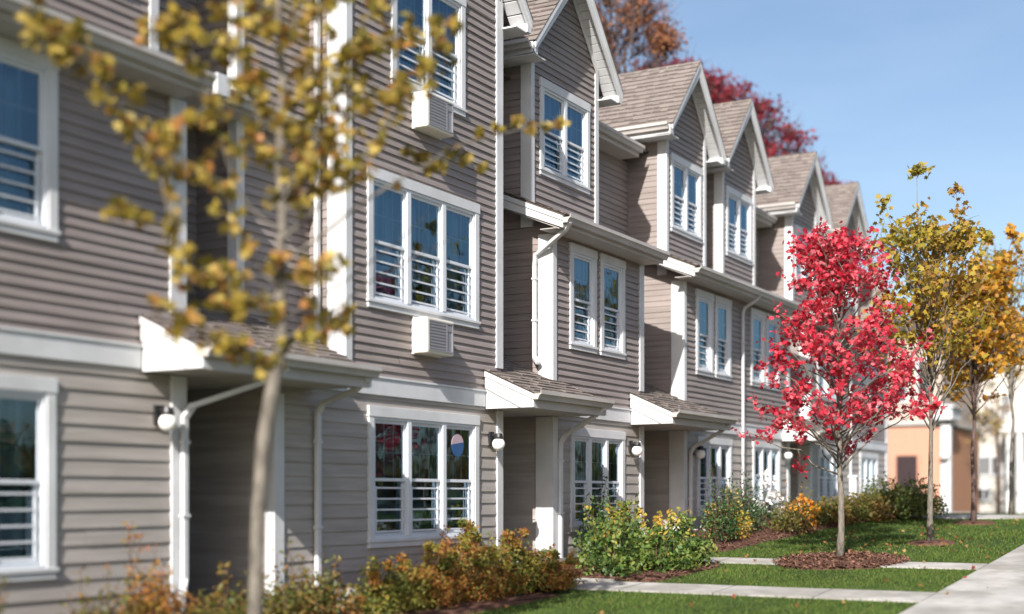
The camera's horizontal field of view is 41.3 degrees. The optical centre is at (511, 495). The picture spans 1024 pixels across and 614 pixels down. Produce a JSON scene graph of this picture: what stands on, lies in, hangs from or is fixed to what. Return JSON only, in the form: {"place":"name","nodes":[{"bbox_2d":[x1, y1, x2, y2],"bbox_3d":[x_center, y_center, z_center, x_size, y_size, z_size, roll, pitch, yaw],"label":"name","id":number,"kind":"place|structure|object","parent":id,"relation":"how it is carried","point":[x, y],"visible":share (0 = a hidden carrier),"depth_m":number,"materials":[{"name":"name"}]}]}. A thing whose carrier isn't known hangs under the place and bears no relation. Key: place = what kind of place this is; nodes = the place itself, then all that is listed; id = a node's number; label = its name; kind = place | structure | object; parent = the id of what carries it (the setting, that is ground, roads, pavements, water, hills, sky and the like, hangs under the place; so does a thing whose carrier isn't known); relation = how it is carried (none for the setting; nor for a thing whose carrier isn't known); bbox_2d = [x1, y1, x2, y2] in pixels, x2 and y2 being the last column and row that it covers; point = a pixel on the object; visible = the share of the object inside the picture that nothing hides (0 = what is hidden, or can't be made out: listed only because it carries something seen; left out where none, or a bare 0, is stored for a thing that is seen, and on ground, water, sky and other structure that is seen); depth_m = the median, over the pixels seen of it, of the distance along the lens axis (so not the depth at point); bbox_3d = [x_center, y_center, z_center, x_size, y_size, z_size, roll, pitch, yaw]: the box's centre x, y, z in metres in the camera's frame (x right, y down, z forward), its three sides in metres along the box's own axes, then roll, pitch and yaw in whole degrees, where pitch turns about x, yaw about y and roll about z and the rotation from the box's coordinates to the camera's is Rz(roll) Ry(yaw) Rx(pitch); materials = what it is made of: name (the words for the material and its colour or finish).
{"place":"outdoors","nodes":[
{"label":"outdoors","id":0,"kind":"place"},
{"bbox_2d":[575,578,617,580],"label":"path","id":1,"kind":"structure","parent":0,"point":[599,579],"depth_m":17.57,"materials":[{"name":"concrete"}]},
{"bbox_2d":[303,512,1023,613],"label":"lawn","id":2,"kind":"structure","parent":0,"point":[766,580],"depth_m":17.18,"materials":[{"name":"plant"}]},
{"bbox_2d":[0,0,381,613],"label":"townhouse","id":3,"kind":"structure","parent":2,"relation":"on","point":[96,365],"depth_m":12.47,"materials":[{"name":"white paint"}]},
{"bbox_2d":[0,373,58,582],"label":"window","id":4,"kind":"structure","parent":3,"relation":"in","point":[27,403],"depth_m":11.84,"materials":[{"name":"white paint"}]},
{"bbox_2d":[0,35,60,242],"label":"window","id":5,"kind":"structure","parent":3,"relation":"in","point":[28,80],"depth_m":11.85,"materials":[{"name":"white paint"}]},
{"bbox_2d":[153,405,176,431],"bbox_3d":[-3.311,-0.741,13.011,0.223,0.258,0.176,0,0,30],"label":"wall lamp","id":6,"kind":"object","parent":3,"relation":"attached to","point":[164,419],"visible":1,"depth_m":12.96,"materials":[{"name":"white glass"}]},
{"bbox_2d":[14,0,570,613],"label":"maple tree","id":7,"kind":"object","parent":2,"relation":"on","point":[234,302],"visible":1,"depth_m":9.83,"materials":[{"name":"yellow plant"}]},
{"bbox_2d":[180,0,614,598],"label":"townhouse","id":8,"kind":"structure","parent":2,"relation":"on","point":[358,476],"depth_m":16.72,"materials":[{"name":"white paint"}]},
{"bbox_2d":[335,405,479,547],"bbox_3d":[-1.284,-0.215,17.248,0.554,1.710,2.550,0,0,30],"label":"window","id":9,"kind":"structure","parent":8,"relation":"in","point":[417,486],"depth_m":17.23,"materials":[{"name":"white paint"}]},
{"bbox_2d":[362,0,466,117],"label":"window","id":10,"kind":"structure","parent":8,"relation":"in","point":[451,86],"depth_m":17.61,"materials":[{"name":"white paint"}]},
{"bbox_2d":[354,165,480,328],"bbox_3d":[-1.289,-3.055,17.240,0.554,1.690,2.570,0,0,30],"label":"window","id":11,"kind":"structure","parent":8,"relation":"in","point":[441,282],"depth_m":17.29,"materials":[{"name":"white paint"}]},
{"bbox_2d":[412,91,452,139],"bbox_3d":[-0.983,-4.780,17.071,0.232,0.464,0.644,0,0,30],"label":"air conditioner","id":12,"kind":"object","parent":8,"relation":"attached to","point":[432,117],"visible":0.94,"depth_m":16.91,"materials":[{"name":"white paint"}]},
{"bbox_2d":[412,316,452,357],"bbox_3d":[-0.983,-1.990,17.071,0.232,0.464,0.644,0,0,30],"label":"air conditioner","id":13,"kind":"object","parent":8,"relation":"attached to","point":[432,337],"visible":1,"depth_m":16.87,"materials":[{"name":"white paint"}]},
{"bbox_2d":[451,434,463,456],"bbox_3d":[-0.713,-0.660,17.815,0.006,0.300,0.300,0,0,30],"label":"window sign","id":14,"kind":"object","parent":8,"relation":"attached to","point":[457,444],"visible":1,"depth_m":17.81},
{"bbox_2d":[488,432,504,450],"bbox_3d":[-0.203,-0.741,18.457,0.223,0.258,0.176,0,0,30],"label":"wall lamp","id":15,"kind":"object","parent":8,"relation":"attached to","point":[496,441],"visible":1,"depth_m":18.40,"materials":[{"name":"white glass"}]},
{"bbox_2d":[366,591,563,613],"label":"mulch bed","id":16,"kind":"object","parent":2,"relation":"on","point":[467,607],"visible":0.31,"depth_m":15.39,"materials":[{"name":"brown wood"}]},
{"bbox_2d":[0,577,11,612],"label":"shrub","id":17,"kind":"object","parent":16,"relation":"on","point":[6,593],"visible":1,"depth_m":10.68,"materials":[{"name":"green plant"}]},
{"bbox_2d":[59,563,149,613],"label":"shrub","id":18,"kind":"object","parent":16,"relation":"on","point":[83,610],"visible":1,"depth_m":11.63,"materials":[{"name":"orange plant"}]},
{"bbox_2d":[113,521,204,613],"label":"shrub","id":19,"kind":"object","parent":16,"relation":"on","point":[160,604],"visible":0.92,"depth_m":12.11,"materials":[{"name":"orange plant"}]},
{"bbox_2d":[175,560,267,613],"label":"shrub","id":20,"kind":"object","parent":16,"relation":"on","point":[230,608],"visible":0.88,"depth_m":12.77,"materials":[{"name":"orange plant"}]},
{"bbox_2d":[219,548,329,613],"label":"shrub","id":21,"kind":"object","parent":16,"relation":"on","point":[284,602],"visible":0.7,"depth_m":13.41,"materials":[{"name":"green plant"}]},
{"bbox_2d":[270,541,366,613],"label":"shrub","id":22,"kind":"object","parent":16,"relation":"on","point":[336,605],"visible":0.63,"depth_m":14.00,"materials":[{"name":"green plant"}]},
{"bbox_2d":[343,588,358,607],"bbox_3d":[-1.801,1.209,15.018,0.264,0.379,0.273,0,0,-11],"label":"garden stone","id":23,"kind":"object","parent":16,"relation":"on","point":[350,592],"visible":0.14,"depth_m":14.96,"materials":[{"name":"stone"}]},
{"bbox_2d":[338,552,451,613],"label":"shrub","id":24,"kind":"object","parent":16,"relation":"on","point":[381,595],"visible":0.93,"depth_m":14.78,"materials":[{"name":"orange plant"}]},
{"bbox_2d":[387,538,495,608],"bbox_3d":[-0.871,0.897,15.560,1.137,0.818,1.397,0,0,30],"label":"shrub","id":25,"kind":"object","parent":16,"relation":"on","point":[447,580],"visible":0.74,"depth_m":15.38,"materials":[{"name":"brown plant"}]},
{"bbox_2d":[431,518,500,568],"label":"shrub","id":26,"kind":"object","parent":16,"relation":"on","point":[471,531],"visible":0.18,"depth_m":16.93,"materials":[{"name":"green plant"}]},
{"bbox_2d":[433,537,531,601],"bbox_3d":[-0.434,0.874,16.185,1.328,0.780,1.357,0,0,30],"label":"shrub","id":27,"kind":"object","parent":16,"relation":"on","point":[473,558],"visible":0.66,"depth_m":15.87,"materials":[{"name":"brown plant"}]},
{"bbox_2d":[459,527,554,595],"bbox_3d":[-0.103,0.805,16.622,1.351,0.838,1.439,0,0,30],"label":"shrub","id":28,"kind":"object","parent":16,"relation":"on","point":[514,546],"visible":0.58,"depth_m":16.37,"materials":[{"name":"orange plant"}]},
{"bbox_2d":[513,541,584,591],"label":"shrub","id":29,"kind":"object","parent":16,"relation":"on","point":[563,578],"visible":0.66,"depth_m":16.55,"materials":[{"name":"orange plant"}]},
{"bbox_2d":[445,0,737,558],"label":"townhouse","id":30,"kind":"structure","parent":2,"relation":"on","point":[576,258],"depth_m":21.16,"materials":[{"name":"white paint"}]},
{"bbox_2d":[509,77,591,197],"bbox_3d":[0.620,-5.560,21.291,0.554,1.480,1.700,0,0,30],"label":"window","id":31,"kind":"structure","parent":30,"relation":"in","point":[564,157],"depth_m":21.23,"materials":[{"name":"white paint"}]},
{"bbox_2d":[563,242,598,353],"bbox_3d":[0.885,-3.015,21.048,0.554,1.630,0.940,0,0,30],"label":"window","id":32,"kind":"structure","parent":30,"relation":"in","point":[583,260],"depth_m":21.19,"materials":[{"name":"white glass"}]},
{"bbox_2d":[569,427,625,531],"bbox_3d":[1.150,-0.235,21.513,0.554,1.610,1.950,0,0,30],"label":"window","id":33,"kind":"structure","parent":30,"relation":"in","point":[594,452],"depth_m":21.51,"materials":[{"name":"white paint"}]},
{"bbox_2d":[598,253,626,359],"bbox_3d":[1.405,-3.015,21.960,0.554,1.630,0.940,0,0,30],"label":"window","id":34,"kind":"structure","parent":30,"relation":"in","point":[612,269],"depth_m":22.09,"materials":[{"name":"white glass"}]},
{"bbox_2d":[628,440,641,455],"bbox_3d":[2.037,-0.781,22.383,0.223,0.258,0.176,0,0,30],"label":"wall lamp","id":35,"kind":"object","parent":30,"relation":"attached to","point":[635,448],"visible":1,"depth_m":22.33,"materials":[{"name":"white glass"}]},
{"bbox_2d":[574,473,619,553],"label":"shrub","id":36,"kind":"object","parent":2,"relation":"on","point":[601,508],"visible":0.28,"depth_m":20.51,"materials":[{"name":"green plant"}]},
{"bbox_2d":[573,492,648,566],"bbox_3d":[1.448,0.500,18.845,1.099,1.107,1.289,0,0,-26],"label":"shrub","id":37,"kind":"object","parent":2,"relation":"on","point":[625,527],"visible":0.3,"depth_m":18.77,"materials":[{"name":"green plant"}]},
{"bbox_2d":[561,559,720,581],"bbox_3d":[1.302,1.024,18.738,2.770,0.182,2.264,0,0,30],"label":"mulch bed","id":38,"kind":"object","parent":2,"relation":"on","point":[652,573],"visible":0.2,"depth_m":17.86,"materials":[{"name":"brown wood"}]},
{"bbox_2d":[573,516,655,576],"bbox_3d":[1.379,0.677,18.086,1.064,0.842,1.149,0,0,30],"label":"shrub","id":39,"kind":"object","parent":38,"relation":"on","point":[613,557],"visible":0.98,"depth_m":17.94,"materials":[{"name":"green plant"}]},
{"bbox_2d":[596,494,653,544],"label":"shrub","id":40,"kind":"object","parent":38,"relation":"on","point":[629,515],"visible":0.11,"depth_m":19.78,"materials":[{"name":"green plant"}]},
{"bbox_2d":[622,520,701,572],"bbox_3d":[2.022,0.696,18.329,0.936,0.734,1.075,0,0,-40],"label":"shrub","id":41,"kind":"object","parent":38,"relation":"on","point":[666,558],"visible":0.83,"depth_m":18.16,"materials":[{"name":"green plant"}]},
{"bbox_2d":[653,511,719,565],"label":"shrub","id":42,"kind":"object","parent":38,"relation":"on","point":[699,547],"visible":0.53,"depth_m":18.91,"materials":[{"name":"green plant"}]},
{"bbox_2d":[596,0,691,73],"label":"oak tree","id":43,"kind":"object","parent":2,"relation":"on","point":[664,42],"visible":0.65,"depth_m":39.69,"materials":[{"name":"orange plant"}]},
{"bbox_2d":[635,507,694,545],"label":"shrub","id":44,"kind":"object","parent":2,"relation":"on","point":[658,519],"visible":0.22,"depth_m":19.70,"materials":[{"name":"yellow plant"}]},
{"bbox_2d":[599,60,851,530],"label":"townhouse","id":45,"kind":"structure","parent":2,"relation":"on","point":[699,177],"depth_m":25.75,"materials":[{"name":"white paint"}]},
{"bbox_2d":[647,152,702,243],"bbox_3d":[3.054,-5.535,25.556,0.554,1.450,1.520,0,0,30],"label":"window","id":46,"kind":"structure","parent":45,"relation":"in","point":[686,177],"depth_m":25.48,"materials":[{"name":"white paint"}]},
{"bbox_2d":[693,446,704,458],"bbox_3d":[3.420,-0.801,24.806,0.223,0.258,0.176,0,0,30],"label":"wall lamp","id":47,"kind":"object","parent":45,"relation":"attached to","point":[700,453],"visible":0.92,"depth_m":24.74,"materials":[{"name":"white glass"}]},
{"bbox_2d":[695,288,714,377],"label":"window","id":48,"kind":"structure","parent":45,"relation":"in","point":[704,337],"depth_m":25.53,"materials":[{"name":"white glass"}]},
{"bbox_2d":[696,436,732,515],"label":"window","id":49,"kind":"structure","parent":45,"relation":"in","point":[718,451],"depth_m":25.88,"materials":[{"name":"white paint"}]},
{"bbox_2d":[714,295,732,380],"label":"window","id":50,"kind":"structure","parent":45,"relation":"in","point":[723,306],"depth_m":26.34,"materials":[{"name":"white glass"}]},
{"bbox_2d":[707,185,752,265],"bbox_3d":[4.446,-5.510,27.996,0.554,1.420,1.520,0,0,30],"label":"window","id":51,"kind":"structure","parent":45,"relation":"in","point":[738,205],"depth_m":27.90,"materials":[{"name":"white paint"}]},
{"bbox_2d":[733,308,766,387],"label":"window","id":52,"kind":"structure","parent":45,"relation":"in","point":[758,318],"depth_m":28.06,"materials":[{"name":"white glass"}]},
{"bbox_2d":[752,441,781,506],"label":"window","id":53,"kind":"structure","parent":45,"relation":"in","point":[766,455],"depth_m":28.44,"materials":[{"name":"white paint"}]},
{"bbox_2d":[766,313,780,390],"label":"window","id":54,"kind":"structure","parent":45,"relation":"in","point":[770,323],"depth_m":28.73,"materials":[{"name":"grey glass"}]},
{"bbox_2d":[781,448,792,459],"bbox_3d":[5.902,-0.901,29.157,0.223,0.258,0.176,0,0,30],"label":"wall lamp","id":55,"kind":"object","parent":45,"relation":"attached to","point":[787,455],"visible":0.95,"depth_m":29.10,"materials":[{"name":"white glass"}]},
{"bbox_2d":[560,516,909,580],"bbox_3d":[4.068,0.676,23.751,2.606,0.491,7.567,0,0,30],"label":"mulch bed","id":56,"kind":"object","parent":2,"relation":"on","point":[745,539],"visible":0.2,"depth_m":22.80,"materials":[{"name":"brown wood"}]},
{"bbox_2d":[696,463,745,543],"bbox_3d":[3.330,0.146,21.798,0.774,1.361,0.789,0,0,-12],"label":"shrub","id":57,"kind":"object","parent":56,"relation":"on","point":[732,522],"visible":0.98,"depth_m":21.75,"materials":[{"name":"green plant"}]},
{"bbox_2d":[702,483,754,538],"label":"shrub","id":58,"kind":"object","parent":56,"relation":"on","point":[747,522],"visible":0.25,"depth_m":22.47,"materials":[{"name":"green plant"}]},
{"bbox_2d":[724,455,774,533],"bbox_3d":[4.031,-0.007,23.636,0.973,1.428,1.044,0,0,30],"label":"shrub","id":59,"kind":"object","parent":56,"relation":"on","point":[753,513],"visible":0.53,"depth_m":23.53,"materials":[{"name":"green plant"}]},
{"bbox_2d":[750,468,786,526],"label":"flower clump","id":60,"kind":"object","parent":56,"relation":"on","point":[768,500],"visible":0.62,"depth_m":24.48,"materials":[{"name":"white plant"}]},
{"bbox_2d":[763,480,820,534],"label":"shrub","id":61,"kind":"object","parent":56,"relation":"on","point":[795,523],"visible":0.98,"depth_m":23.27,"materials":[{"name":"green plant"}]},
{"bbox_2d":[778,490,821,526],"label":"flower clump","id":62,"kind":"object","parent":56,"relation":"on","point":[811,504],"visible":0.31,"depth_m":24.08,"materials":[{"name":"orange plant"}]},
{"bbox_2d":[788,495,857,525],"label":"shrub","id":63,"kind":"object","parent":56,"relation":"on","point":[829,513],"visible":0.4,"depth_m":24.71,"materials":[{"name":"green plant"}]},
{"bbox_2d":[826,486,900,522],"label":"shrub","id":64,"kind":"object","parent":56,"relation":"on","point":[865,511],"visible":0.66,"depth_m":25.27,"materials":[{"name":"green plant"}]},
{"bbox_2d":[630,46,851,185],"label":"oak tree","id":65,"kind":"object","parent":2,"relation":"on","point":[720,91],"visible":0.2,"depth_m":45.47,"materials":[{"name":"red plant"}]},
{"bbox_2d":[505,516,1018,613],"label":"fallen leaves","id":66,"kind":"object","parent":2,"relation":"on","point":[796,604],"visible":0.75,"depth_m":20.05,"materials":[{"name":"red plant"}]},
{"bbox_2d":[756,151,905,505],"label":"townhouse","id":67,"kind":"structure","parent":2,"relation":"on","point":[801,197],"depth_m":31.79,"materials":[{"name":"white paint"}]},
{"bbox_2d":[794,224,814,289],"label":"window","id":68,"kind":"structure","parent":67,"relation":"in","point":[797,272],"depth_m":31.38,"materials":[{"name":"white paint"}]},
{"bbox_2d":[816,331,828,400],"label":"window","id":69,"kind":"structure","parent":67,"relation":"in","point":[820,380],"depth_m":31.94,"materials":[{"name":"white glass"}]},
{"bbox_2d":[813,448,837,501],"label":"window","id":70,"kind":"structure","parent":67,"relation":"in","point":[827,483],"depth_m":32.01,"materials":[{"name":"white paint"}]},
{"bbox_2d":[829,336,840,402],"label":"window","id":71,"kind":"structure","parent":67,"relation":"in","point":[834,396],"depth_m":32.51,"materials":[{"name":"white paint"}]},
{"bbox_2d":[839,249,855,309],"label":"window","id":72,"kind":"structure","parent":67,"relation":"in","point":[848,305],"depth_m":35.15,"materials":[{"name":"white paint"}]},
{"bbox_2d":[858,349,868,407],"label":"window","id":73,"kind":"structure","parent":67,"relation":"in","point":[865,381],"depth_m":34.98,"materials":[{"name":"grey glass"}]},
{"bbox_2d":[859,452,878,492],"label":"window","id":74,"kind":"structure","parent":67,"relation":"in","point":[868,465],"depth_m":35.24,"materials":[{"name":"white paint"}]},
{"bbox_2d":[868,350,878,408],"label":"window","id":75,"kind":"structure","parent":67,"relation":"in","point":[875,371],"depth_m":35.80,"materials":[{"name":"grey glass"}]},
{"bbox_2d":[777,552,907,569],"bbox_3d":[4.590,0.911,18.888,1.840,0.187,2.086,0,0,30],"label":"mulch bed","id":76,"kind":"object","parent":2,"relation":"on","point":[850,567],"visible":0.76,"depth_m":18.36,"materials":[{"name":"brown wood"}]},
{"bbox_2d":[730,217,945,556],"bbox_3d":[4.582,-1.463,18.853,2.745,4.841,2.718,0,0,30],"label":"maple tree","id":77,"kind":"object","parent":76,"relation":"on","point":[835,267],"visible":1,"depth_m":18.73,"materials":[{"name":"red plant"}]},
{"bbox_2d":[848,475,859,498],"bbox_3d":[7.184,0.035,28.600,0.200,0.929,0.200,0,0,30],"label":"garden post","id":78,"kind":"object","parent":2,"relation":"on","point":[853,482],"visible":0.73,"depth_m":28.54,"materials":[{"name":"white paint"}]},
{"bbox_2d":[853,471,924,519],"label":"shrub","id":79,"kind":"object","parent":2,"relation":"on","point":[889,492],"visible":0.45,"depth_m":25.77,"materials":[{"name":"green plant"}]},
{"bbox_2d":[882,473,948,519],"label":"shrub","id":80,"kind":"object","parent":2,"relation":"on","point":[922,497],"visible":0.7,"depth_m":25.49,"materials":[{"name":"green plant"}]},
{"bbox_2d":[906,539,954,545],"bbox_3d":[6.487,0.735,21.075,0.800,0.102,0.840,0,0,30],"label":"mulch bed","id":81,"kind":"object","parent":2,"relation":"on","point":[935,542],"visible":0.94,"depth_m":20.88,"materials":[{"name":"brown wood"}]},
{"bbox_2d":[854,161,999,540],"bbox_3d":[6.503,-2.210,21.101,2.139,6.014,2.659,0,0,30],"label":"maple tree","id":82,"kind":"object","parent":81,"relation":"on","point":[954,243],"visible":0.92,"depth_m":20.91,"materials":[{"name":"yellow plant"}]},
{"bbox_2d":[887,315,981,512],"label":"brick building","id":83,"kind":"structure","parent":2,"relation":"on","point":[908,446],"depth_m":59.79,"materials":[{"name":"white paint"}]},
{"bbox_2d":[894,361,907,402],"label":"window","id":84,"kind":"structure","parent":83,"relation":"in","point":[901,401],"depth_m":59.84,"materials":[{"name":"white paint"}]},
{"bbox_2d":[893,455,919,495],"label":"door","id":85,"kind":"structure","parent":83,"relation":"in","point":[902,465],"depth_m":59.73,"materials":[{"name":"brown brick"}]},
{"bbox_2d":[916,358,928,401],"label":"window","id":86,"kind":"structure","parent":83,"relation":"in","point":[917,366],"depth_m":59.51,"materials":[{"name":"white paint"}]},
{"bbox_2d":[940,448,948,459],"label":"wall lamp","id":87,"kind":"object","parent":83,"relation":"attached to","point":[944,454],"visible":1,"depth_m":58.49,"materials":[{"name":"white glass"}]},
{"bbox_2d":[952,520,993,525],"bbox_3d":[8.294,0.494,24.443,0.800,0.102,0.840,0,0,30],"label":"mulch bed","id":88,"kind":"object","parent":2,"relation":"on","point":[977,522],"visible":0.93,"depth_m":24.23,"materials":[{"name":"brown wood"}]},
{"bbox_2d":[905,223,1023,520],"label":"maple tree","id":89,"kind":"object","parent":88,"relation":"on","point":[1000,286],"visible":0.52,"depth_m":24.23,"materials":[{"name":"yellow plant"}]},
{"bbox_2d":[961,331,1023,512],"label":"bare tree","id":90,"kind":"object","parent":2,"relation":"on","point":[996,426],"visible":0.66,"depth_m":61.96,"materials":[{"name":"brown plant"}]},
{"bbox_2d":[977,314,1023,512],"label":"cream building","id":91,"kind":"structure","parent":2,"relation":"on","point":[987,475],"depth_m":70.61,"materials":[{"name":"paint"}]},
{"bbox_2d":[979,455,990,475],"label":"window","id":92,"kind":"structure","parent":91,"relation":"in","point":[984,460],"depth_m":70.98,"materials":[{"name":"white paint"}]},
{"bbox_2d":[979,487,990,500],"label":"window","id":93,"kind":"structure","parent":91,"relation":"in","point":[984,492],"depth_m":71.01,"materials":[{"name":"white paint"}]},
{"bbox_2d":[990,455,1002,475],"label":"window","id":94,"kind":"structure","parent":91,"relation":"in","point":[993,458],"depth_m":70.76,"materials":[{"name":"white paint"}]},
{"bbox_2d":[1000,393,1010,415],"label":"window","id":95,"kind":"structure","parent":91,"relation":"in","point":[1006,399],"depth_m":70.46,"materials":[{"name":"white paint"}]},
{"bbox_2d":[1013,453,1016,475],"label":"window","id":96,"kind":"structure","parent":91,"relation":"in","point":[1015,454],"depth_m":70.26,"materials":[{"name":"white paint"}]},
{"bbox_2d":[978,233,1023,514],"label":"maple tree","id":97,"kind":"object","parent":2,"relation":"on","point":[1011,381],"visible":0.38,"depth_m":27.48,"materials":[{"name":"orange plant"}]},
{"bbox_2d":[561,580,935,602],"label":"path","id":98,"kind":"structure","parent":0,"point":[815,593],"depth_m":15.93,"materials":[{"name":"concrete"}]},
{"bbox_2d":[595,0,1023,326],"label":"sky","id":99,"kind":"structure","parent":0,"point":[887,87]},
{"bbox_2d":[704,557,987,569],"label":"path","id":100,"kind":"structure","parent":0,"point":[931,565],"depth_m":18.18,"materials":[{"name":"concrete"}]},
{"bbox_2d":[882,514,1023,518],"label":"path","id":101,"kind":"structure","parent":0,"point":[983,516],"depth_m":25.98,"materials":[{"name":"concrete"}]},
{"bbox_2d":[900,544,1023,613],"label":"sidewalk","id":102,"kind":"structure","parent":0,"point":[1001,578],"depth_m":15.07,"materials":[{"name":"concrete"}]},
{"bbox_2d":[938,512,991,513],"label":"path","id":103,"kind":"structure","parent":0,"point":[961,512],"depth_m":45.55,"materials":[{"name":"concrete"}]}
]}

